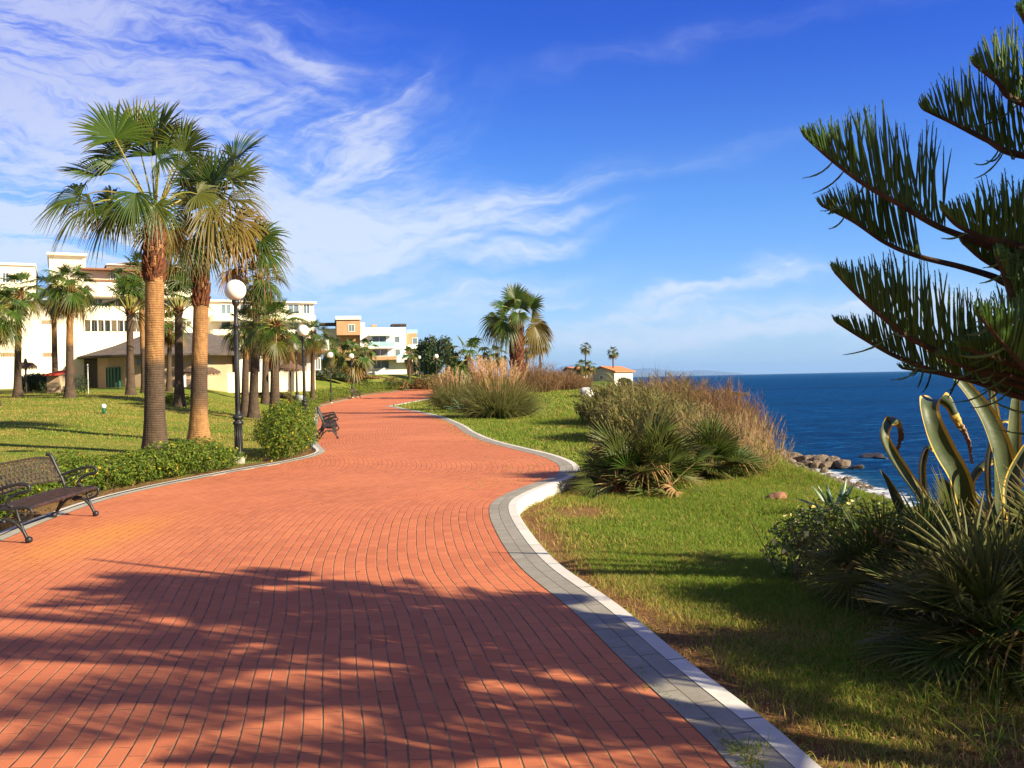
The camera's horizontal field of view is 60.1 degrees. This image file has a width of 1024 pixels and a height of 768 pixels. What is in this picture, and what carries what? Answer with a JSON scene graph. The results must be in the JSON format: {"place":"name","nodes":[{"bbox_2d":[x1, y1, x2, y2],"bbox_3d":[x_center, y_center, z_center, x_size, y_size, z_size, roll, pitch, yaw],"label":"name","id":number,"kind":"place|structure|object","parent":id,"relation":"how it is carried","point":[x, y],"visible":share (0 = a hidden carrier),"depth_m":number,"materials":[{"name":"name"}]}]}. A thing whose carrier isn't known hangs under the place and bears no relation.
{"place":"outdoors","nodes":[
{"label":"outdoors","id":0,"kind":"place"},
{"bbox_2d":[0,387,730,767],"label":"path","id":1,"kind":"structure","parent":0,"point":[238,657],"depth_m":6.23,"materials":[{"name":"red brick"}]},
{"bbox_2d":[0,453,99,542],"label":"bench","id":2,"kind":"object","parent":1,"relation":"on","point":[32,502],"visible":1,"depth_m":11.16,"materials":[{"name":"paint"}]},
{"bbox_2d":[317,407,336,432],"bbox_3d":[-6.612,1.272,31.603,0.691,0.881,2.084,-1,0,-12],"label":"bench","id":3,"kind":"object","parent":1,"relation":"on","point":[333,413],"visible":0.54,"depth_m":31.00,"materials":[{"name":"metal"}]},
{"bbox_2d":[316,409,338,438],"bbox_3d":[-5.960,1.275,28.603,0.691,0.881,2.084,-1,0,-13],"label":"bench","id":4,"kind":"object","parent":1,"relation":"on","point":[330,425],"visible":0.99,"depth_m":27.66,"materials":[{"name":"metal"}]},
{"bbox_2d":[0,373,1023,767],"bbox_3d":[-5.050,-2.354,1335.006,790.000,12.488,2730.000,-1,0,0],"label":"ground","id":5,"kind":"structure","parent":0,"point":[686,643],"depth_m":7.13,"materials":[{"name":"green plant"}]},
{"bbox_2d":[0,284,36,406],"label":"fan palm","id":6,"kind":"object","parent":5,"relation":"on","point":[8,329],"visible":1,"depth_m":39.89,"materials":[{"name":"green plant"}]},
{"bbox_2d":[0,271,52,397],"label":"fan palm","id":7,"kind":"object","parent":5,"relation":"on","point":[17,382],"visible":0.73,"depth_m":46.84,"materials":[{"name":"green plant"}]},
{"bbox_2d":[22,358,36,393],"bbox_3d":[-27.452,-0.384,49.996,1.200,2.120,1.200,-1,0,0],"label":"thatched parasol","id":8,"kind":"object","parent":5,"relation":"on","point":[26,365],"visible":0.66,"depth_m":49.90,"materials":[{"name":"brown wicker"}]},
{"bbox_2d":[22,372,46,391],"bbox_3d":[-29.064,-0.110,54.009,1.882,1.196,1.338,-1,0,0],"label":"hedge","id":9,"kind":"object","parent":5,"relation":"on","point":[37,382],"visible":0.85,"depth_m":53.67,"materials":[{"name":"green plant"}]},
{"bbox_2d":[24,272,76,371],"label":"fan palm","id":10,"kind":"object","parent":5,"relation":"on","point":[54,350],"visible":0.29,"depth_m":51.84,"materials":[{"name":"green plant"}]},
{"bbox_2d":[41,369,75,392],"bbox_3d":[-26.314,-0.074,51.497,1.198,1.583,1.800,-1,0,0],"label":"kiosk","id":11,"kind":"object","parent":5,"relation":"on","point":[56,382],"visible":0.64,"depth_m":51.00,"materials":[{"name":"beige paint"}]},
{"bbox_2d":[36,262,100,398],"bbox_3d":[-21.957,-2.612,43.962,2.963,6.933,3.117,-1,0,0],"label":"fan palm","id":12,"kind":"object","parent":5,"relation":"on","point":[71,303],"visible":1,"depth_m":43.81,"materials":[{"name":"green plant"}]},
{"bbox_2d":[75,375,90,392],"bbox_3d":[-24.303,0.007,49.995,0.911,1.086,0.941,-1,0,23],"label":"garden shrub","id":13,"kind":"object","parent":5,"relation":"on","point":[81,384],"visible":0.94,"depth_m":49.91,"materials":[{"name":"green plant"}]},
{"bbox_2d":[0,436,246,518],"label":"hedge","id":14,"kind":"object","parent":5,"relation":"on","point":[127,469],"visible":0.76,"depth_m":15.97,"materials":[{"name":"green plant"}]},
{"bbox_2d":[89,272,167,395],"bbox_3d":[-20.200,-2.623,47.040,4.190,6.732,4.124,-1,0,0],"label":"fan palm","id":15,"kind":"object","parent":5,"relation":"on","point":[130,288],"visible":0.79,"depth_m":46.82,"materials":[{"name":"green plant"}]},
{"bbox_2d":[32,96,231,454],"bbox_3d":[-9.498,-2.807,22.334,4.731,9.472,3.164,-1,0,-17],"label":"fan palm","id":16,"kind":"object","parent":5,"relation":"on","point":[127,129],"visible":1,"depth_m":22.26,"materials":[{"name":"green plant"}]},
{"bbox_2d":[107,251,169,392],"bbox_3d":[-21.040,-3.429,50.022,3.519,8.247,3.663,-1,0,0],"label":"fan palm","id":17,"kind":"object","parent":5,"relation":"on","point":[139,275],"visible":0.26,"depth_m":49.77,"materials":[{"name":"green plant"}]},
{"bbox_2d":[0,391,281,493],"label":"grass","id":18,"kind":"structure","parent":5,"relation":"on","point":[91,394],"depth_m":33.15,"materials":[{"name":"green plant"}]},
{"bbox_2d":[0,252,316,389],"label":"apartment building","id":19,"kind":"structure","parent":5,"relation":"on","point":[106,330],"depth_m":64.97,"materials":[{"name":"white paint"}]},
{"bbox_2d":[100,321,110,331],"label":"window","id":20,"kind":"structure","parent":19,"relation":"in","point":[107,323],"depth_m":68.38,"materials":[{"name":"white glass"}]},
{"bbox_2d":[220,304,230,313],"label":"window","id":21,"kind":"structure","parent":19,"relation":"in","point":[225,308],"depth_m":75.36,"materials":[{"name":"white glass"}]},
{"bbox_2d":[287,304,299,313],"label":"window","id":22,"kind":"structure","parent":19,"relation":"in","point":[296,307],"depth_m":78.01,"materials":[{"name":"white glass"}]},
{"bbox_2d":[77,333,269,394],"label":"house","id":23,"kind":"structure","parent":5,"relation":"on","point":[111,367],"depth_m":60.60,"materials":[{"name":"paint"}]},
{"bbox_2d":[106,367,120,387],"bbox_3d":[-27.188,-0.421,60.386,1.390,1.457,0.192,-1,0,30],"label":"door","id":24,"kind":"structure","parent":23,"relation":"in","point":[118,380],"depth_m":60.20,"materials":[{"name":"green paint"}]},
{"bbox_2d":[137,271,213,406],"bbox_3d":[-16.303,-2.145,42.874,3.474,6.755,3.856,-1,0,-34],"label":"fan palm","id":25,"kind":"object","parent":5,"relation":"on","point":[178,309],"visible":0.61,"depth_m":42.82,"materials":[{"name":"green plant"}]},
{"bbox_2d":[164,311,192,391],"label":"fan palm","id":26,"kind":"object","parent":5,"relation":"on","point":[169,340],"visible":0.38,"depth_m":53.87,"materials":[{"name":"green plant"}]},
{"bbox_2d":[184,367,220,375],"bbox_3d":[-17.885,-0.169,50.998,2.190,2.110,2.190,-1,0,0],"label":"thatched parasol","id":27,"kind":"object","parent":5,"relation":"on","point":[212,370],"visible":0.41,"depth_m":50.49,"materials":[{"name":"brown wicker"}]},
{"bbox_2d":[0,389,411,535],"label":"kerb","id":28,"kind":"structure","parent":5,"relation":"on","point":[316,450],"depth_m":15.35,"materials":[{"name":"concrete"}]},
{"bbox_2d":[0,389,412,540],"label":"path border","id":29,"kind":"object","parent":5,"relation":"on","point":[39,521],"visible":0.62,"depth_m":14.42,"materials":[{"name":"grey concrete"}]},
{"bbox_2d":[144,129,293,442],"bbox_3d":[-8.943,-2.950,26.498,4.420,9.647,3.368,-1,0,26],"label":"fan palm","id":30,"kind":"object","parent":5,"relation":"on","point":[236,236],"visible":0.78,"depth_m":26.29,"materials":[{"name":"green plant"}]},
{"bbox_2d":[224,280,245,463],"bbox_3d":[-6.148,-0.249,19.798,0.470,4.165,0.470,-1,0,0],"label":"street lamp","id":31,"kind":"object","parent":5,"relation":"on","point":[235,291],"visible":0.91,"depth_m":19.75,"materials":[{"name":"metal"}]},
{"bbox_2d":[217,306,269,415],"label":"fan palm","id":32,"kind":"object","parent":5,"relation":"on","point":[245,388],"visible":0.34,"depth_m":40.84,"materials":[{"name":"green plant"}]},
{"bbox_2d":[237,261,290,418],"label":"fan palm","id":33,"kind":"object","parent":5,"relation":"on","point":[258,300],"visible":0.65,"depth_m":39.80,"materials":[{"name":"green plant"}]},
{"bbox_2d":[240,302,290,404],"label":"fan palm","id":34,"kind":"object","parent":5,"relation":"on","point":[265,396],"visible":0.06,"depth_m":55.81,"materials":[{"name":"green plant"}]},
{"bbox_2d":[241,298,310,409],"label":"fan palm","id":35,"kind":"object","parent":5,"relation":"on","point":[275,346],"visible":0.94,"depth_m":37.78,"materials":[{"name":"green plant"}]},
{"bbox_2d":[227,337,328,392],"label":"building","id":36,"kind":"structure","parent":5,"relation":"on","point":[284,379],"depth_m":62.90,"materials":[{"name":"beige paint"}]},
{"bbox_2d":[253,399,320,461],"bbox_3d":[-5.508,1.079,21.702,1.657,1.433,3.996,-1,0,-15],"label":"bush","id":37,"kind":"object","parent":5,"relation":"on","point":[286,433],"visible":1,"depth_m":20.65,"materials":[{"name":"green plant"}]},
{"bbox_2d":[279,360,301,403],"bbox_3d":[-13.997,0.064,55.999,1.768,3.119,1.769,-1,0,0],"label":"thatched parasol","id":38,"kind":"object","parent":5,"relation":"on","point":[289,366],"visible":0.64,"depth_m":55.54,"materials":[{"name":"brown wicker"}]},
{"bbox_2d":[292,345,298,395],"bbox_3d":[-13.194,-0.442,54.247,0.470,4.165,0.470,-1,0,0],"label":"street lamp","id":39,"kind":"object","parent":5,"relation":"on","point":[296,392],"visible":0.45,"depth_m":54.20,"materials":[{"name":"metal"}]},
{"bbox_2d":[284,396,319,416],"bbox_3d":[-11.592,1.218,49.002,1.958,0.989,20.039,-1,0,-12],"label":"hedge","id":40,"kind":"object","parent":5,"relation":"on","point":[311,403],"visible":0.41,"depth_m":46.41,"materials":[{"name":"green plant"}]},
{"bbox_2d":[297,325,308,409],"bbox_3d":[-8.401,-0.312,35.748,0.470,4.165,0.470,-1,0,0],"label":"street lamp","id":41,"kind":"object","parent":5,"relation":"on","point":[302,331],"visible":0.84,"depth_m":35.70,"materials":[{"name":"metal"}]},
{"bbox_2d":[294,319,330,405],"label":"fan palm","id":42,"kind":"object","parent":5,"relation":"on","point":[314,346],"visible":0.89,"depth_m":61.85,"materials":[{"name":"green plant"}]},
{"bbox_2d":[306,385,353,403],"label":"hedge","id":43,"kind":"object","parent":5,"relation":"on","point":[322,395],"visible":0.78,"depth_m":71.45,"materials":[{"name":"green plant"}]},
{"bbox_2d":[327,352,332,402],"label":"street lamp","id":44,"kind":"object","parent":5,"relation":"on","point":[330,355],"visible":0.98,"depth_m":69.94,"materials":[{"name":"metal"}]},
{"bbox_2d":[315,366,350,378],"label":"shrub","id":45,"kind":"object","parent":5,"relation":"on","point":[325,374],"visible":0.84,"depth_m":95.29,"materials":[{"name":"green plant"}]},
{"bbox_2d":[315,336,351,372],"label":"fan palm","id":46,"kind":"object","parent":5,"relation":"on","point":[325,361],"visible":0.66,"depth_m":99.06,"materials":[{"name":"green plant"}]},
{"bbox_2d":[322,336,363,373],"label":"fan palm","id":47,"kind":"object","parent":5,"relation":"on","point":[344,352],"visible":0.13,"depth_m":104.89,"materials":[{"name":"green plant"}]},
{"bbox_2d":[337,339,374,385],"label":"fan palm","id":48,"kind":"object","parent":5,"relation":"on","point":[357,370],"visible":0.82,"depth_m":99.07,"materials":[{"name":"green plant"}]},
{"bbox_2d":[331,369,382,379],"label":"shrub","id":49,"kind":"object","parent":5,"relation":"on","point":[371,377],"visible":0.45,"depth_m":99.72,"materials":[{"name":"green plant"}]},
{"bbox_2d":[354,337,380,374],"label":"fan palm","id":50,"kind":"object","parent":5,"relation":"on","point":[366,342],"visible":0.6,"depth_m":104.81,"materials":[{"name":"green plant"}]},
{"bbox_2d":[319,316,417,374],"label":"modern block","id":51,"kind":"structure","parent":5,"relation":"on","point":[393,341],"depth_m":140.18,"materials":[{"name":"white paint"}]},
{"bbox_2d":[371,336,386,346],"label":"window","id":52,"kind":"structure","parent":51,"relation":"in","point":[376,338],"depth_m":140.17,"materials":[{"name":"grey glass"}]},
{"bbox_2d":[372,349,388,355],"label":"window","id":53,"kind":"structure","parent":51,"relation":"in","point":[381,352],"depth_m":140.23,"materials":[{"name":"grey glass"}]},
{"bbox_2d":[373,360,389,368],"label":"window","id":54,"kind":"structure","parent":51,"relation":"in","point":[381,364],"depth_m":140.23,"materials":[{"name":"grey glass"}]},
{"bbox_2d":[354,378,403,384],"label":"shrub","id":55,"kind":"object","parent":5,"relation":"on","point":[392,382],"visible":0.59,"depth_m":99.45,"materials":[{"name":"green plant"}]},
{"bbox_2d":[344,377,419,394],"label":"hedge","id":56,"kind":"object","parent":5,"relation":"on","point":[375,386],"visible":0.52,"depth_m":91.99,"materials":[{"name":"green plant"}]},
{"bbox_2d":[383,375,435,389],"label":"shrub","id":57,"kind":"object","parent":5,"relation":"on","point":[423,385],"visible":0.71,"depth_m":102.31,"materials":[{"name":"green plant"}]},
{"bbox_2d":[400,346,419,380],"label":"fan palm","id":58,"kind":"object","parent":5,"relation":"on","point":[408,362],"visible":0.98,"depth_m":119.82,"materials":[{"name":"green plant"}]},
{"bbox_2d":[412,339,424,376],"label":"tree","id":59,"kind":"object","parent":5,"relation":"on","point":[416,369],"visible":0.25,"depth_m":134.74,"materials":[{"name":"green plant"}]},
{"bbox_2d":[412,334,452,375],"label":"tree","id":60,"kind":"object","parent":5,"relation":"on","point":[430,348],"visible":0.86,"depth_m":126.67,"materials":[{"name":"green plant"}]},
{"bbox_2d":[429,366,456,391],"bbox_3d":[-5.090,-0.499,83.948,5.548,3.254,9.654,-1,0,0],"label":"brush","id":61,"kind":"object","parent":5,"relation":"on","point":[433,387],"visible":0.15,"depth_m":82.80,"materials":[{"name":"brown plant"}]},
{"bbox_2d":[414,366,475,409],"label":"pampas grass","id":62,"kind":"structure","parent":5,"relation":"on","point":[436,398],"depth_m":52.79,"materials":[{"name":"plant"}]},
{"bbox_2d":[443,350,461,369],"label":"tree","id":63,"kind":"object","parent":5,"relation":"on","point":[453,361],"visible":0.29,"depth_m":121.60,"materials":[{"name":"green plant"}]},
{"bbox_2d":[437,335,494,388],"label":"fan palm","id":64,"kind":"object","parent":5,"relation":"on","point":[473,342],"visible":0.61,"depth_m":74.38,"materials":[{"name":"green plant"}]},
{"bbox_2d":[439,353,554,419],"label":"pampas grass","id":65,"kind":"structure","parent":5,"relation":"on","point":[502,402],"depth_m":40.92,"materials":[{"name":"plant"}]},
{"bbox_2d":[486,344,507,383],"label":"fan palm","id":66,"kind":"object","parent":5,"relation":"on","point":[496,353],"visible":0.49,"depth_m":109.77,"materials":[{"name":"green plant"}]},
{"bbox_2d":[478,282,554,396],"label":"fan palm","id":67,"kind":"object","parent":5,"relation":"on","point":[538,331],"visible":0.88,"depth_m":45.86,"materials":[{"name":"green plant"}]},
{"bbox_2d":[504,356,567,391],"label":"brush","id":68,"kind":"object","parent":5,"relation":"on","point":[534,375],"visible":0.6,"depth_m":76.16,"materials":[{"name":"brown plant"}]},
{"bbox_2d":[530,338,552,367],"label":"fan palm","id":69,"kind":"object","parent":5,"relation":"on","point":[545,351],"visible":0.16,"depth_m":99.88,"materials":[{"name":"green plant"}]},
{"bbox_2d":[544,366,594,390],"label":"brush","id":70,"kind":"object","parent":5,"relation":"on","point":[572,381],"visible":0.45,"depth_m":81.39,"materials":[{"name":"brown plant"}]},
{"bbox_2d":[572,360,588,376],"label":"fan palm","id":71,"kind":"object","parent":5,"relation":"on","point":[580,366],"visible":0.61,"depth_m":145.63,"materials":[{"name":"green plant"}]},
{"bbox_2d":[579,342,591,377],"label":"fan palm","id":72,"kind":"object","parent":5,"relation":"on","point":[585,350],"visible":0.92,"depth_m":149.88,"materials":[{"name":"green plant"}]},
{"bbox_2d":[385,390,793,767],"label":"path border","id":73,"kind":"object","parent":5,"relation":"on","point":[630,647],"visible":0.85,"depth_m":5.65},
{"bbox_2d":[582,360,596,379],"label":"fan palm","id":74,"kind":"object","parent":5,"relation":"on","point":[589,371],"visible":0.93,"depth_m":142.72,"materials":[{"name":"green plant"}]},
{"bbox_2d":[391,399,821,767],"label":"kerb","id":75,"kind":"structure","parent":5,"relation":"on","point":[795,756],"depth_m":5.91,"materials":[{"name":"concrete"}]},
{"bbox_2d":[572,370,652,422],"bbox_3d":[4.171,0.458,34.065,3.915,2.243,5.976,-1,0,0],"label":"brush","id":76,"kind":"object","parent":5,"relation":"on","point":[597,396],"visible":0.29,"depth_m":33.74,"materials":[{"name":"green plant"}]},
{"bbox_2d":[607,347,618,367],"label":"fan palm","id":77,"kind":"object","parent":5,"relation":"on","point":[613,355],"visible":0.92,"depth_m":149.89,"materials":[{"name":"green plant"}]},
{"bbox_2d":[591,366,635,384],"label":"house","id":78,"kind":"structure","parent":5,"relation":"on","point":[615,372],"depth_m":148.28,"materials":[{"name":"white paint"}]},
{"bbox_2d":[393,418,844,767],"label":"weeds","id":79,"kind":"object","parent":5,"relation":"on","point":[732,741],"visible":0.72,"depth_m":4.37,"materials":[{"name":"green plant"}]},
{"bbox_2d":[563,399,718,499],"bbox_3d":[2.189,1.352,15.129,2.705,2.202,2.989,-1,0,0],"label":"dwarf palm","id":80,"kind":"object","parent":5,"relation":"on","point":[638,456],"visible":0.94,"depth_m":14.69,"materials":[{"name":"green plant"}]},
{"bbox_2d":[584,380,714,437],"bbox_3d":[4.023,0.741,25.519,3.837,1.819,5.587,-1,0,0],"label":"brush","id":81,"kind":"object","parent":5,"relation":"on","point":[622,411],"visible":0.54,"depth_m":24.70,"materials":[{"name":"green plant"}]},
{"bbox_2d":[616,366,722,415],"bbox_3d":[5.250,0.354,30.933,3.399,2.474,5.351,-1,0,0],"label":"brush","id":82,"kind":"object","parent":5,"relation":"on","point":[683,391],"visible":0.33,"depth_m":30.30,"materials":[{"name":"plant"}]},
{"bbox_2d":[662,397,750,441],"bbox_3d":[4.729,0.962,22.479,2.206,1.379,6.286,-1,0,0],"label":"brush","id":83,"kind":"object","parent":5,"relation":"on","point":[683,423],"visible":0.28,"depth_m":21.64,"materials":[{"name":"plant"}]},
{"bbox_2d":[674,410,773,479],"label":"dwarf palm","id":84,"kind":"object","parent":5,"relation":"on","point":[729,457],"visible":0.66,"depth_m":16.45,"materials":[{"name":"green plant"}]},
{"bbox_2d":[688,371,781,445],"bbox_3d":[7.375,0.866,29.945,3.299,2.842,5.881,-1,0,0],"label":"brush","id":85,"kind":"object","parent":5,"relation":"on","point":[728,403],"visible":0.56,"depth_m":29.14,"materials":[{"name":"brown plant"}]},
{"bbox_2d":[716,433,779,473],"bbox_3d":[4.517,1.342,17.824,1.631,0.805,2.546,-1,0,0],"label":"brush","id":86,"kind":"object","parent":5,"relation":"on","point":[764,454],"visible":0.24,"depth_m":17.52,"materials":[{"name":"plant"}]},
{"bbox_2d":[722,408,795,462],"bbox_3d":[5.336,1.062,19.802,1.436,1.259,4.226,-1,0,0],"label":"brush","id":87,"kind":"object","parent":5,"relation":"on","point":[768,443],"visible":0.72,"depth_m":19.18,"materials":[{"name":"plant"}]},
{"bbox_2d":[766,491,786,499],"bbox_3d":[3.871,1.692,13.045,0.356,0.181,0.406,-13,-12,-4],"label":"boulder","id":88,"kind":"object","parent":5,"relation":"on","point":[776,495],"visible":0.53,"depth_m":12.91,"materials":[{"name":"beige stone"}]},
{"bbox_2d":[793,455,811,461],"bbox_3d":[14.947,3.970,45.570,1.109,0.605,1.174,-17,-17,17],"label":"rock","id":89,"kind":"object","parent":5,"relation":"on","point":[802,458],"visible":0.34,"depth_m":45.18,"materials":[{"name":"grey stone"}]},
{"bbox_2d":[809,454,828,461],"bbox_3d":[15.501,3.911,44.639,0.961,0.700,0.950,-1,0,-43],"label":"rock","id":90,"kind":"object","parent":5,"relation":"on","point":[821,457],"visible":0.3,"depth_m":44.41,"materials":[{"name":"grey stone"}]},
{"bbox_2d":[796,479,863,514],"bbox_3d":[4.163,1.492,11.469,0.725,0.466,0.992,-1,0,-18],"label":"agave","id":91,"kind":"object","parent":5,"relation":"on","point":[829,499],"visible":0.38,"depth_m":11.50,"materials":[{"name":"green plant"}]},
{"bbox_2d":[749,494,928,585],"bbox_3d":[3.082,1.397,8.153,1.750,0.786,1.367,-1,0,0],"label":"flowering shrub","id":92,"kind":"object","parent":5,"relation":"on","point":[818,520],"visible":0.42,"depth_m":7.96,"materials":[{"name":"green plant"}]},
{"bbox_2d":[834,459,848,468],"bbox_3d":[15.976,3.911,42.916,0.660,0.534,0.663,-1,0,7],"label":"rock","id":93,"kind":"object","parent":5,"relation":"on","point":[841,464],"visible":1,"depth_m":42.67,"materials":[{"name":"grey stone"}]},
{"bbox_2d":[790,462,919,505],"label":"pebbles","id":94,"kind":"object","parent":5,"relation":"on","point":[859,483],"visible":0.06,"depth_m":37.03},
{"bbox_2d":[793,494,941,616],"bbox_3d":[2.915,1.360,6.992,1.513,1.047,1.523,-1,0,0],"label":"dwarf palm","id":95,"kind":"object","parent":5,"relation":"on","point":[848,550],"visible":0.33,"depth_m":6.83,"materials":[{"name":"green plant"}]},
{"bbox_2d":[724,654,1023,767],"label":"weeds","id":96,"kind":"object","parent":5,"relation":"on","point":[991,753],"visible":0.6,"depth_m":4.55,"materials":[{"name":"green plant"}]},
{"bbox_2d":[798,0,1023,434],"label":"norfolk pine","id":97,"kind":"object","parent":5,"relation":"on","point":[989,355],"visible":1,"depth_m":4.76,"materials":[{"name":"green plant"}]},
{"bbox_2d":[819,465,1023,628],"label":"dwarf palm","id":98,"kind":"object","parent":5,"relation":"on","point":[947,508],"visible":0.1,"depth_m":6.42,"materials":[{"name":"green plant"}]},
{"bbox_2d":[848,492,1023,708],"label":"dwarf palm","id":99,"kind":"object","parent":5,"relation":"on","point":[976,575],"visible":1,"depth_m":5.20,"materials":[{"name":"green plant"}]},
{"bbox_2d":[879,352,1023,525],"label":"variegated agave","id":100,"kind":"object","parent":5,"relation":"on","point":[1006,449],"visible":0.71,"depth_m":7.14,"materials":[{"name":"green plant"}]},
{"bbox_2d":[914,460,1023,635],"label":"dwarf palm","id":101,"kind":"object","parent":5,"relation":"on","point":[1015,511],"visible":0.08,"depth_m":5.93,"materials":[{"name":"green plant"}]},
{"bbox_2d":[0,0,1023,377],"label":"sky","id":102,"kind":"structure","parent":0,"point":[639,167],"materials":[{"name":"blue"}]},
{"bbox_2d":[552,365,744,376],"bbox_3d":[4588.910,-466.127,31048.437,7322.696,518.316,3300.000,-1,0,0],"label":"mountain","id":103,"kind":"structure","parent":0,"point":[638,372],"depth_m":30102.46,"materials":[{"name":"blue"}]},
{"bbox_2d":[503,396,895,522],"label":"tall grass","id":104,"kind":"structure","parent":0,"point":[570,414],"depth_m":15.73,"materials":[{"name":"green plant"}]},
{"bbox_2d":[633,371,1023,508],"bbox_3d":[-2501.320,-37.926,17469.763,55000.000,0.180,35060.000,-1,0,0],"label":"sea","id":105,"kind":"structure","parent":0,"point":[842,415],"depth_m":93.06,"materials":[{"name":"blue liquid"}]},
{"bbox_2d":[858,453,883,457],"bbox_3d":[19.151,3.994,47.355,1.490,0.460,1.087,-13,7,38],"label":"rock","id":106,"kind":"object","parent":105,"relation":"in","point":[868,455],"visible":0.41,"depth_m":47.28,"materials":[{"name":"grey stone"}]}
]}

